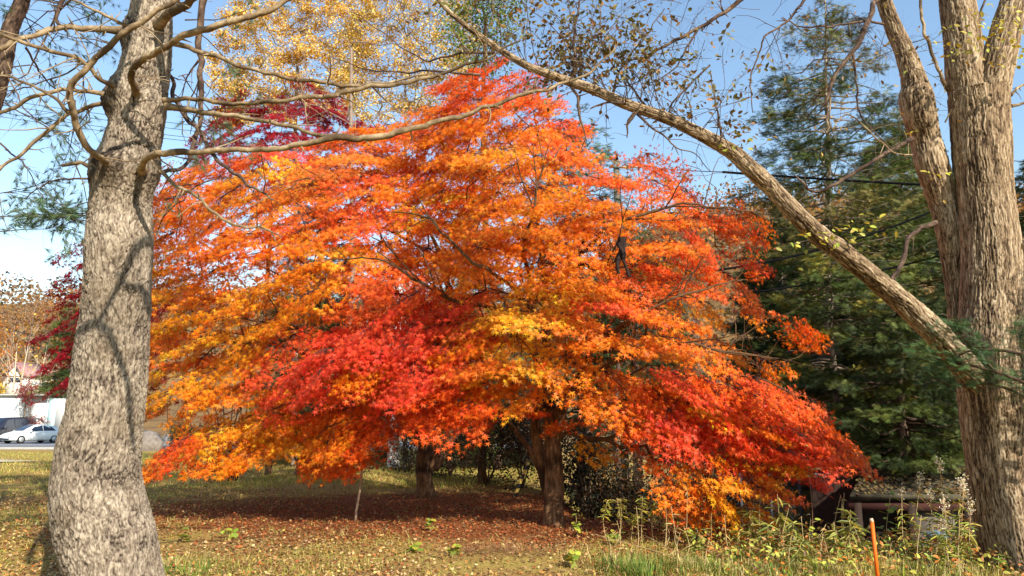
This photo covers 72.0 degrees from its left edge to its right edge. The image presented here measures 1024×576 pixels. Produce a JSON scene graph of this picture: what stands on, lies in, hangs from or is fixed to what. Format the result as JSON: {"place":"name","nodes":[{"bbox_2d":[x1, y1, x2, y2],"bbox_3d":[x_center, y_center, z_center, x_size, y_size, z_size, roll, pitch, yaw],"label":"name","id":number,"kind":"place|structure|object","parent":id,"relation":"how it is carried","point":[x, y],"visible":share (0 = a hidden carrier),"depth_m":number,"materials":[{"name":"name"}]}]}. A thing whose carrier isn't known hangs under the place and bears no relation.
{"place":"outdoors","nodes":[
{"label":"outdoors","id":0,"kind":"place"},
{"bbox_2d":[0,441,514,446],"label":"road","id":1,"kind":"structure","parent":0,"point":[26,444],"depth_m":49.89,"materials":[{"name":"asphalt"}]},
{"bbox_2d":[0,417,36,441],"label":"parked van","id":2,"kind":"object","parent":1,"relation":"on","point":[9,424],"visible":0.2,"depth_m":57.67,"materials":[{"name":"paint"}]},
{"bbox_2d":[0,425,58,443],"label":"parked car","id":3,"kind":"object","parent":1,"relation":"on","point":[37,433],"visible":0.94,"depth_m":52.92,"materials":[{"name":"white paint"}]},
{"bbox_2d":[0,204,1023,575],"bbox_3d":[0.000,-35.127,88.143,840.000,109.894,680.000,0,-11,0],"label":"ground","id":4,"kind":"structure","parent":0,"point":[370,498],"depth_m":12.06,"materials":[{"name":"soil"}]},
{"bbox_2d":[0,321,34,393],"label":"birch tree","id":5,"kind":"object","parent":4,"relation":"on","point":[14,374],"visible":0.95,"depth_m":85.39,"materials":[{"name":"beige plant"}]},
{"bbox_2d":[0,318,39,380],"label":"autumn tree","id":6,"kind":"object","parent":4,"relation":"on","point":[3,349],"visible":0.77,"depth_m":96.22,"materials":[{"name":"brown plant"}]},
{"bbox_2d":[0,304,39,359],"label":"autumn tree","id":7,"kind":"object","parent":4,"relation":"on","point":[15,322],"visible":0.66,"depth_m":151.34,"materials":[{"name":"brown plant"}]},
{"bbox_2d":[2,283,52,345],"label":"autumn tree","id":8,"kind":"object","parent":4,"relation":"on","point":[12,301],"visible":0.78,"depth_m":167.03,"materials":[{"name":"brown plant"}]},
{"bbox_2d":[12,313,44,393],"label":"birch tree","id":9,"kind":"object","parent":4,"relation":"on","point":[22,373],"visible":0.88,"depth_m":87.90,"materials":[{"name":"beige plant"}]},
{"bbox_2d":[12,372,50,424],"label":"maple tree","id":10,"kind":"object","parent":4,"relation":"on","point":[23,391],"visible":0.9,"depth_m":59.80,"materials":[{"name":"red plant"}]},
{"bbox_2d":[0,394,65,440],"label":"retaining wall","id":11,"kind":"structure","parent":4,"relation":"on","point":[10,406],"depth_m":61.24,"materials":[{"name":"white concrete"}]},
{"bbox_2d":[1,362,68,393],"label":"house","id":12,"kind":"structure","parent":4,"relation":"on","point":[17,381],"depth_m":124.44,"materials":[{"name":"paint"}]},
{"bbox_2d":[8,288,62,359],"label":"autumn tree","id":13,"kind":"object","parent":4,"relation":"on","point":[37,303],"visible":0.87,"depth_m":151.54,"materials":[{"name":"brown plant"}]},
{"bbox_2d":[22,283,72,348],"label":"autumn tree","id":14,"kind":"object","parent":4,"relation":"on","point":[46,302],"visible":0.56,"depth_m":160.73,"materials":[{"name":"brown plant"}]},
{"bbox_2d":[23,286,78,330],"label":"autumn tree","id":15,"kind":"object","parent":4,"relation":"on","point":[54,309],"visible":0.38,"depth_m":150.16,"materials":[{"name":"brown plant"}]},
{"bbox_2d":[27,300,78,401],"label":"tree","id":16,"kind":"object","parent":4,"relation":"on","point":[62,374],"visible":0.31,"depth_m":49.18,"materials":[{"name":"red plant"}]},
{"bbox_2d":[0,0,127,114],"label":"pine tree","id":17,"kind":"object","parent":4,"relation":"on","point":[13,20],"visible":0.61,"depth_m":7.64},
{"bbox_2d":[142,430,162,450],"bbox_3d":[-20.762,8.939,40.257,1.591,1.619,1.070,0,-11,0],"label":"boulder","id":18,"kind":"object","parent":4,"relation":"on","point":[152,441],"visible":0.49,"depth_m":39.94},
{"bbox_2d":[162,420,209,449],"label":"shrub","id":19,"kind":"object","parent":4,"relation":"on","point":[170,433],"visible":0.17,"depth_m":34.67,"materials":[{"name":"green plant"}]},
{"bbox_2d":[161,544,238,574],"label":"grass clump","id":20,"kind":"object","parent":4,"relation":"on","point":[174,560],"visible":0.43,"depth_m":8.05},
{"bbox_2d":[25,74,379,474],"bbox_3d":[-9.364,-0.700,22.111,11.420,13.069,3.932,0,-11,0],"label":"maple tree","id":21,"kind":"object","parent":4,"relation":"on","point":[269,137],"visible":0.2,"depth_m":22.25,"materials":[{"name":"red plant"}]},
{"bbox_2d":[164,555,252,575],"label":"grass clump","id":22,"kind":"object","parent":4,"relation":"on","point":[209,566],"visible":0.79,"depth_m":7.54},
{"bbox_2d":[0,447,492,449],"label":"kerb","id":23,"kind":"structure","parent":4,"relation":"on","point":[26,448],"depth_m":41.76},
{"bbox_2d":[196,0,385,466],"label":"birch tree","id":24,"kind":"object","parent":4,"relation":"on","point":[312,49],"visible":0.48,"depth_m":29.01,"materials":[{"name":"yellow plant"}]},
{"bbox_2d":[0,0,636,575],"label":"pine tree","id":25,"kind":"object","parent":4,"relation":"on","point":[100,518],"visible":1,"depth_m":5.91,"materials":[{"name":"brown plant"}]},
{"bbox_2d":[231,171,413,461],"bbox_3d":[-8.084,0.951,30.427,7.934,13.302,8.238,0,-11,0],"label":"tree","id":26,"kind":"object","parent":4,"relation":"on","point":[337,299],"visible":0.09,"depth_m":29.05,"materials":[{"name":"green plant"}]},
{"bbox_2d":[142,102,520,497],"bbox_3d":[-4.681,-0.393,14.743,9.846,9.725,8.690,0,-11,0],"label":"maple tree","id":27,"kind":"object","parent":4,"relation":"on","point":[282,427],"visible":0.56,"depth_m":11.96,"materials":[{"name":"orange plant"}]},
{"bbox_2d":[354,457,364,520],"bbox_3d":[-2.501,3.222,11.628,0.187,1.320,0.049,-3,-11,16],"label":"leaning pole","id":28,"kind":"object","parent":4,"relation":"on","point":[358,499],"visible":0.61,"depth_m":11.59,"materials":[{"name":"grey wood"}]},
{"bbox_2d":[275,0,470,480],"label":"broadleaf tree","id":29,"kind":"object","parent":4,"relation":"on","point":[351,113],"visible":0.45,"depth_m":21.55,"materials":[{"name":"brown plant"}]},
{"bbox_2d":[387,278,401,466],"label":"tree trunk","id":30,"kind":"object","parent":4,"relation":"on","point":[397,461],"visible":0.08,"depth_m":25.56,"materials":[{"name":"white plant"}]},
{"bbox_2d":[328,0,482,469],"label":"birch tree","id":31,"kind":"object","parent":4,"relation":"on","point":[377,15],"visible":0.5,"depth_m":26.50,"materials":[{"name":"yellow plant"}]},
{"bbox_2d":[366,398,445,472],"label":"shrub","id":32,"kind":"object","parent":4,"relation":"on","point":[409,466],"visible":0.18,"depth_m":23.40,"materials":[{"name":"green plant"}]},
{"bbox_2d":[406,378,517,478],"bbox_3d":[-1.592,3.543,20.678,3.532,4.021,3.326,0,-11,0],"label":"shrub","id":33,"kind":"object","parent":4,"relation":"on","point":[452,467],"visible":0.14,"depth_m":20.32,"materials":[{"name":"green plant"}]},
{"bbox_2d":[386,209,544,467],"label":"tree","id":34,"kind":"object","parent":4,"relation":"on","point":[475,312],"visible":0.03,"depth_m":25.22,"materials":[{"name":"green plant"}]},
{"bbox_2d":[425,0,535,484],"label":"broadleaf tree","id":35,"kind":"object","parent":4,"relation":"on","point":[460,34],"visible":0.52,"depth_m":20.45,"materials":[{"name":"green plant"}]},
{"bbox_2d":[404,538,583,565],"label":"fallen leaves","id":36,"kind":"object","parent":4,"relation":"on","point":[505,549],"visible":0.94,"depth_m":8.47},
{"bbox_2d":[433,362,569,484],"bbox_3d":[-0.257,3.558,18.531,3.791,3.188,3.556,0,-11,0],"label":"shrub","id":37,"kind":"object","parent":4,"relation":"on","point":[488,478],"visible":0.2,"depth_m":18.32,"materials":[{"name":"green plant"}]},
{"bbox_2d":[0,451,1020,575],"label":"grass","id":38,"kind":"structure","parent":4,"relation":"on","point":[265,483],"depth_m":12.15,"materials":[{"name":"plant"}]},
{"bbox_2d":[0,172,1023,404],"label":"wood","id":39,"kind":"object","parent":4,"relation":"on","point":[30,286],"visible":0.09,"depth_m":189.91,"materials":[{"name":"brown plant"}]},
{"bbox_2d":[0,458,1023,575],"bbox_3d":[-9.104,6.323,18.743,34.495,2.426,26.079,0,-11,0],"label":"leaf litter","id":40,"kind":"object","parent":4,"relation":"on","point":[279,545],"visible":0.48,"depth_m":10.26,"materials":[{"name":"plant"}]},
{"bbox_2d":[457,375,570,488],"bbox_3d":[0.622,3.392,17.157,3.085,3.030,3.425,7,-13,-31],"label":"shrub","id":41,"kind":"object","parent":4,"relation":"on","point":[510,439],"visible":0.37,"depth_m":17.23,"materials":[{"name":"green plant"}]},
{"bbox_2d":[513,462,529,496],"bbox_3d":[0.200,4.222,15.432,0.448,0.797,0.071,6,-13,-30],"label":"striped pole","id":42,"kind":"object","parent":4,"relation":"on","point":[521,479],"visible":0.91,"depth_m":15.42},
{"bbox_2d":[500,365,641,520],"bbox_3d":[1.559,3.487,15.597,2.783,3.735,3.382,-5,-12,26],"label":"shrub","id":43,"kind":"object","parent":4,"relation":"on","point":[582,466],"visible":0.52,"depth_m":15.32,"materials":[{"name":"green plant"}]},
{"bbox_2d":[563,549,580,568],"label":"seedling","id":44,"kind":"object","parent":4,"relation":"on","point":[570,558],"visible":0.98,"depth_m":7.91,"materials":[{"name":"green plant"}]},
{"bbox_2d":[265,56,884,541],"bbox_3d":[1.323,-0.480,12.435,10.363,9.200,6.867,0,-11,0],"label":"maple tree","id":45,"kind":"object","parent":4,"relation":"on","point":[451,346],"visible":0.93,"depth_m":10.24,"materials":[{"name":"orange plant"}]},
{"bbox_2d":[615,237,630,276],"bbox_3d":[1.501,-0.424,9.599,0.207,0.560,0.078,0,-11,0],"label":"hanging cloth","id":46,"kind":"object","parent":45,"relation":"hanging from","point":[621,245],"visible":1,"depth_m":9.60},
{"bbox_2d":[487,104,711,510],"bbox_3d":[2.828,0.454,27.462,9.636,16.294,8.617,0,-11,0],"label":"tree","id":47,"kind":"object","parent":4,"relation":"on","point":[607,155],"visible":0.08,"depth_m":26.98,"materials":[{"name":"orange plant"}]},
{"bbox_2d":[597,499,613,540],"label":"leafy stalk","id":48,"kind":"object","parent":4,"relation":"on","point":[606,505],"visible":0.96,"depth_m":9.73,"materials":[{"name":"green plant"}]},
{"bbox_2d":[579,546,662,571],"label":"grass clump","id":49,"kind":"object","parent":4,"relation":"on","point":[611,555],"visible":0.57,"depth_m":7.99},
{"bbox_2d":[615,497,627,535],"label":"leafy stalk","id":50,"kind":"object","parent":4,"relation":"on","point":[621,509],"visible":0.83,"depth_m":9.95,"materials":[{"name":"green plant"}]},
{"bbox_2d":[585,322,660,521],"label":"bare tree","id":51,"kind":"object","parent":4,"relation":"on","point":[618,367],"visible":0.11,"depth_m":19.52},
{"bbox_2d":[609,155,637,511],"bbox_3d":[4.660,1.866,28.098,1.200,15.070,0.440,0,-11,0],"label":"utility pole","id":52,"kind":"object","parent":4,"relation":"on","point":[615,200],"visible":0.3,"depth_m":29.10,"materials":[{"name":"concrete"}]},
{"bbox_2d":[626,512,639,539],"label":"leafy stalk","id":53,"kind":"object","parent":4,"relation":"on","point":[633,520],"visible":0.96,"depth_m":9.80,"materials":[{"name":"green plant"}]},
{"bbox_2d":[634,496,649,543],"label":"leafy stalk","id":54,"kind":"object","parent":4,"relation":"on","point":[645,512],"visible":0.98,"depth_m":9.51,"materials":[{"name":"green plant"}]},
{"bbox_2d":[586,546,700,575],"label":"grass clump","id":55,"kind":"object","parent":4,"relation":"on","point":[643,568],"visible":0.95,"depth_m":7.47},
{"bbox_2d":[564,420,724,531],"bbox_3d":[2.322,4.201,14.784,3.740,3.566,3.112,0,-11,0],"label":"shrub","id":56,"kind":"object","parent":4,"relation":"on","point":[621,492],"visible":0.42,"depth_m":14.72,"materials":[{"name":"green plant"}]},
{"bbox_2d":[565,204,732,521],"bbox_3d":[4.613,2.813,24.103,5.843,11.720,6.045,0,-11,0],"label":"fir tree","id":57,"kind":"object","parent":4,"relation":"on","point":[624,331],"visible":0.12,"depth_m":23.32,"materials":[{"name":"green plant"}]},
{"bbox_2d":[648,499,661,541],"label":"leafy stalk","id":58,"kind":"object","parent":4,"relation":"on","point":[651,511],"visible":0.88,"depth_m":9.76,"materials":[{"name":"green plant"}]},
{"bbox_2d":[291,0,1023,571],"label":"elm tree","id":59,"kind":"object","parent":4,"relation":"on","point":[973,208],"visible":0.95,"depth_m":8.26,"materials":[{"name":"brown plant"}]},
{"bbox_2d":[597,446,739,533],"bbox_3d":[3.785,5.169,17.009,3.738,4.097,2.655,0,-11,0],"label":"shrub","id":60,"kind":"object","parent":4,"relation":"on","point":[668,489],"visible":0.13,"depth_m":16.87,"materials":[{"name":"orange plant"}]},
{"bbox_2d":[642,547,750,575],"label":"grass clump","id":61,"kind":"object","parent":4,"relation":"on","point":[692,558],"visible":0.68,"depth_m":7.89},
{"bbox_2d":[686,529,708,552],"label":"willow herb","id":62,"kind":"object","parent":4,"relation":"on","point":[694,537],"visible":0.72,"depth_m":8.90,"materials":[{"name":"green plant"}]},
{"bbox_2d":[641,418,772,535],"bbox_3d":[5.028,5.319,17.790,3.359,4.059,3.742,8,-13,-35],"label":"shrub","id":63,"kind":"object","parent":4,"relation":"on","point":[735,502],"visible":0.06,"depth_m":17.42,"materials":[{"name":"green plant"}]},
{"bbox_2d":[650,551,791,575],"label":"grass clump","id":64,"kind":"object","parent":4,"relation":"on","point":[723,569],"visible":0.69,"depth_m":7.53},
{"bbox_2d":[725,530,756,563],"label":"willow herb","id":65,"kind":"object","parent":4,"relation":"on","point":[742,533],"visible":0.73,"depth_m":8.14,"materials":[{"name":"green plant"}]},
{"bbox_2d":[681,381,805,540],"bbox_3d":[6.338,4.981,18.441,3.361,5.226,4.374,-9,-14,38],"label":"shrub","id":66,"kind":"object","parent":4,"relation":"on","point":[750,483],"visible":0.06,"depth_m":18.00,"materials":[{"name":"green plant"}]},
{"bbox_2d":[736,508,765,548],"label":"willow herb","id":67,"kind":"object","parent":4,"relation":"on","point":[753,533],"visible":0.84,"depth_m":9.15,"materials":[{"name":"green plant"}]},
{"bbox_2d":[694,203,824,478],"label":"fir tree","id":68,"kind":"object","parent":4,"relation":"on","point":[760,345],"visible":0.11,"depth_m":26.86,"materials":[{"name":"green plant"}]},
{"bbox_2d":[751,520,783,558],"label":"willow herb","id":69,"kind":"object","parent":4,"relation":"on","point":[764,526],"visible":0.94,"depth_m":8.40,"materials":[{"name":"green plant"}]},
{"bbox_2d":[703,555,849,575],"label":"grass clump","id":70,"kind":"object","parent":4,"relation":"on","point":[765,566],"visible":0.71,"depth_m":7.44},
{"bbox_2d":[763,494,792,552],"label":"willow herb","id":71,"kind":"object","parent":4,"relation":"on","point":[782,521],"visible":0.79,"depth_m":8.71,"materials":[{"name":"green plant"}]},
{"bbox_2d":[701,473,858,539],"bbox_3d":[5.863,5.279,14.263,4.534,2.974,0.070,0,-11,0],"label":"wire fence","id":72,"kind":"object","parent":4,"relation":"on","point":[800,511],"visible":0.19,"depth_m":14.43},
{"bbox_2d":[720,473,859,542],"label":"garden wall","id":73,"kind":"structure","parent":4,"relation":"on","point":[776,512],"depth_m":19.07,"materials":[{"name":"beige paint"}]},
{"bbox_2d":[778,521,807,559],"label":"willow herb","id":74,"kind":"object","parent":4,"relation":"on","point":[796,533],"visible":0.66,"depth_m":8.16,"materials":[{"name":"green plant"}]},
{"bbox_2d":[784,539,815,567],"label":"willow herb","id":75,"kind":"object","parent":4,"relation":"on","point":[794,549],"visible":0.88,"depth_m":7.67,"materials":[{"name":"green plant"}]},
{"bbox_2d":[800,444,827,545],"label":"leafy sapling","id":76,"kind":"object","parent":4,"relation":"on","point":[811,530],"visible":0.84,"depth_m":8.88,"materials":[{"name":"green plant"}]},
{"bbox_2d":[745,549,884,574],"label":"grass clump","id":77,"kind":"object","parent":4,"relation":"on","point":[813,566],"visible":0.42,"depth_m":7.63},
{"bbox_2d":[722,0,942,403],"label":"fir tree","id":78,"kind":"object","parent":4,"relation":"on","point":[828,157],"visible":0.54,"depth_m":22.60,"materials":[{"name":"green plant"}]},
{"bbox_2d":[644,509,1023,575],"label":"ground cover","id":79,"kind":"object","parent":4,"relation":"on","point":[864,551],"visible":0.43,"depth_m":8.08,"materials":[{"name":"green plant"}]},
{"bbox_2d":[820,525,850,564],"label":"willow herb","id":80,"kind":"object","parent":4,"relation":"on","point":[831,533],"visible":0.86,"depth_m":7.82,"materials":[{"name":"green plant"}]},
{"bbox_2d":[759,290,915,472],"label":"fir tree","id":81,"kind":"object","parent":4,"relation":"on","point":[835,318],"visible":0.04,"depth_m":22.79,"materials":[{"name":"green plant"}]},
{"bbox_2d":[747,243,928,535],"bbox_3d":[7.708,2.981,16.797,4.179,8.646,4.109,5,-12,-26],"label":"fir tree","id":82,"kind":"object","parent":4,"relation":"on","point":[810,360],"visible":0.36,"depth_m":16.76,"materials":[{"name":"green plant"}]},
{"bbox_2d":[700,211,929,272],"bbox_3d":[7.827,-1.249,17.545,6.386,1.812,0.057,0,-11,0],"label":"power cable","id":83,"kind":"object","parent":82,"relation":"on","point":[857,238],"visible":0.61,"depth_m":17.47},
{"bbox_2d":[753,256,937,292],"bbox_3d":[8.481,-0.418,17.386,5.289,1.118,0.049,0,-11,0],"label":"power cable","id":84,"kind":"object","parent":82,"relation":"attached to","point":[838,278],"visible":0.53,"depth_m":17.33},
{"bbox_2d":[834,509,862,561],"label":"willow herb","id":85,"kind":"object","parent":4,"relation":"on","point":[853,549],"visible":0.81,"depth_m":8.14,"materials":[{"name":"green plant"}]},
{"bbox_2d":[837,520,872,556],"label":"willow herb","id":86,"kind":"object","parent":4,"relation":"on","point":[861,545],"visible":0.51,"depth_m":8.35,"materials":[{"name":"green plant"}]},
{"bbox_2d":[795,553,916,575],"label":"grass clump","id":87,"kind":"object","parent":4,"relation":"on","point":[856,569],"visible":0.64,"depth_m":7.48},
{"bbox_2d":[869,518,879,575],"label":"marker stake","id":88,"kind":"object","parent":4,"relation":"on","point":[874,546],"visible":1,"depth_m":7.16,"materials":[{"name":"orange paint"}]},
{"bbox_2d":[805,274,964,547],"bbox_3d":[7.833,3.139,13.956,3.900,7.304,4.488,0,-11,0],"label":"fir tree","id":89,"kind":"object","parent":4,"relation":"on","point":[890,336],"visible":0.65,"depth_m":13.80,"materials":[{"name":"plant"}]},
{"bbox_2d":[876,491,899,548],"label":"seedling","id":90,"kind":"object","parent":4,"relation":"on","point":[891,509],"visible":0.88,"depth_m":9.20,"materials":[{"name":"green plant"}]},
{"bbox_2d":[810,463,976,550],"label":"shed","id":91,"kind":"structure","parent":4,"relation":"on","point":[866,501],"depth_m":12.86,"materials":[{"name":"brown wood"}]},
{"bbox_2d":[832,104,954,367],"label":"fir tree","id":92,"kind":"object","parent":4,"relation":"on","point":[896,187],"visible":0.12,"depth_m":26.41,"materials":[{"name":"green plant"}]},
{"bbox_2d":[826,551,970,575],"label":"grass clump","id":93,"kind":"object","parent":4,"relation":"on","point":[885,569],"visible":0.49,"depth_m":7.62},
{"bbox_2d":[891,482,916,559],"bbox_3d":[4.608,2.756,8.295,0.304,0.898,0.293,0,-11,0],"label":"goldenrod","id":94,"kind":"object","parent":4,"relation":"on","point":[898,526],"visible":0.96,"depth_m":8.28,"materials":[{"name":"green plant"}]},
{"bbox_2d":[905,470,928,561],"bbox_3d":[4.752,2.678,8.270,0.315,1.042,0.298,4,-12,-21],"label":"goldenrod","id":95,"kind":"object","parent":4,"relation":"on","point":[915,526],"visible":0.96,"depth_m":8.23,"materials":[{"name":"green plant"}]},
{"bbox_2d":[881,290,959,501],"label":"fir tree","id":96,"kind":"object","parent":4,"relation":"on","point":[934,421],"visible":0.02,"depth_m":18.41,"materials":[{"name":"green plant"}]},
{"bbox_2d":[919,479,943,562],"bbox_3d":[4.848,2.703,8.162,0.354,0.953,0.262,0,-11,0],"label":"goldenrod","id":97,"kind":"object","parent":4,"relation":"on","point":[937,521],"visible":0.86,"depth_m":8.19,"materials":[{"name":"green plant"}]},
{"bbox_2d":[853,552,1022,575],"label":"grass clump","id":98,"kind":"object","parent":4,"relation":"on","point":[944,571],"visible":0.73,"depth_m":7.43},
{"bbox_2d":[925,509,950,570],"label":"goldenrod","id":99,"kind":"object","parent":4,"relation":"on","point":[937,550],"visible":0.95,"depth_m":7.63,"materials":[{"name":"green plant"}]},
{"bbox_2d":[932,452,959,560],"bbox_3d":[5.016,2.554,8.198,0.280,1.261,0.262,4,-11,-19],"label":"goldenrod","id":100,"kind":"object","parent":4,"relation":"on","point":[938,493],"visible":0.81,"depth_m":8.21,"materials":[{"name":"green plant"}]},
{"bbox_2d":[935,493,963,568],"bbox_3d":[4.679,2.650,7.617,0.280,0.862,0.275,0,-11,0],"label":"goldenrod","id":101,"kind":"object","parent":4,"relation":"on","point":[941,530],"visible":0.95,"depth_m":7.62,"materials":[{"name":"green plant"}]},
{"bbox_2d":[888,239,1023,537],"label":"fir tree","id":102,"kind":"object","parent":4,"relation":"on","point":[933,261],"visible":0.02,"depth_m":16.32,"materials":[{"name":"green plant"}]},
{"bbox_2d":[947,472,970,567],"bbox_3d":[4.968,2.583,7.835,0.285,1.050,0.289,-4,-12,22],"label":"goldenrod","id":103,"kind":"object","parent":4,"relation":"on","point":[958,517],"visible":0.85,"depth_m":7.83,"materials":[{"name":"green plant"}]},
{"bbox_2d":[947,477,971,559],"bbox_3d":[5.014,2.645,7.965,0.282,0.985,0.252,-2,-11,9],"label":"goldenrod","id":104,"kind":"object","parent":4,"relation":"on","point":[958,534],"visible":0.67,"depth_m":7.96,"materials":[{"name":"green plant"}]},
{"bbox_2d":[898,315,1023,408],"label":"pine branch","id":105,"kind":"object","parent":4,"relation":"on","point":[956,326],"visible":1,"depth_m":7.43,"materials":[{"name":"plant"}]},
{"bbox_2d":[902,556,1023,575],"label":"grass clump","id":106,"kind":"object","parent":4,"relation":"on","point":[972,573],"visible":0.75,"depth_m":7.38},
{"bbox_2d":[953,491,981,571],"bbox_3d":[4.966,2.663,7.694,0.282,0.858,0.265,7,-13,-33],"label":"goldenrod","id":107,"kind":"object","parent":4,"relation":"on","point":[969,537],"visible":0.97,"depth_m":7.67,"materials":[{"name":"green plant"}]},
{"bbox_2d":[1014,159,1023,274],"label":"fir tree","id":108,"kind":"object","parent":4,"relation":"on","point":[1018,179],"visible":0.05,"depth_m":22.42,"materials":[{"name":"green plant"}]},
{"bbox_2d":[0,0,1023,303],"label":"sky","id":109,"kind":"structure","parent":0,"point":[18,255],"materials":[{"name":"blue"}]},
{"bbox_2d":[722,171,919,185],"bbox_3d":[8.684,-2.925,18.883,6.067,0.455,0.065,0,-11,0],"label":"power cable","id":110,"kind":"object","parent":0,"point":[846,180],"visible":0.65,"depth_m":18.86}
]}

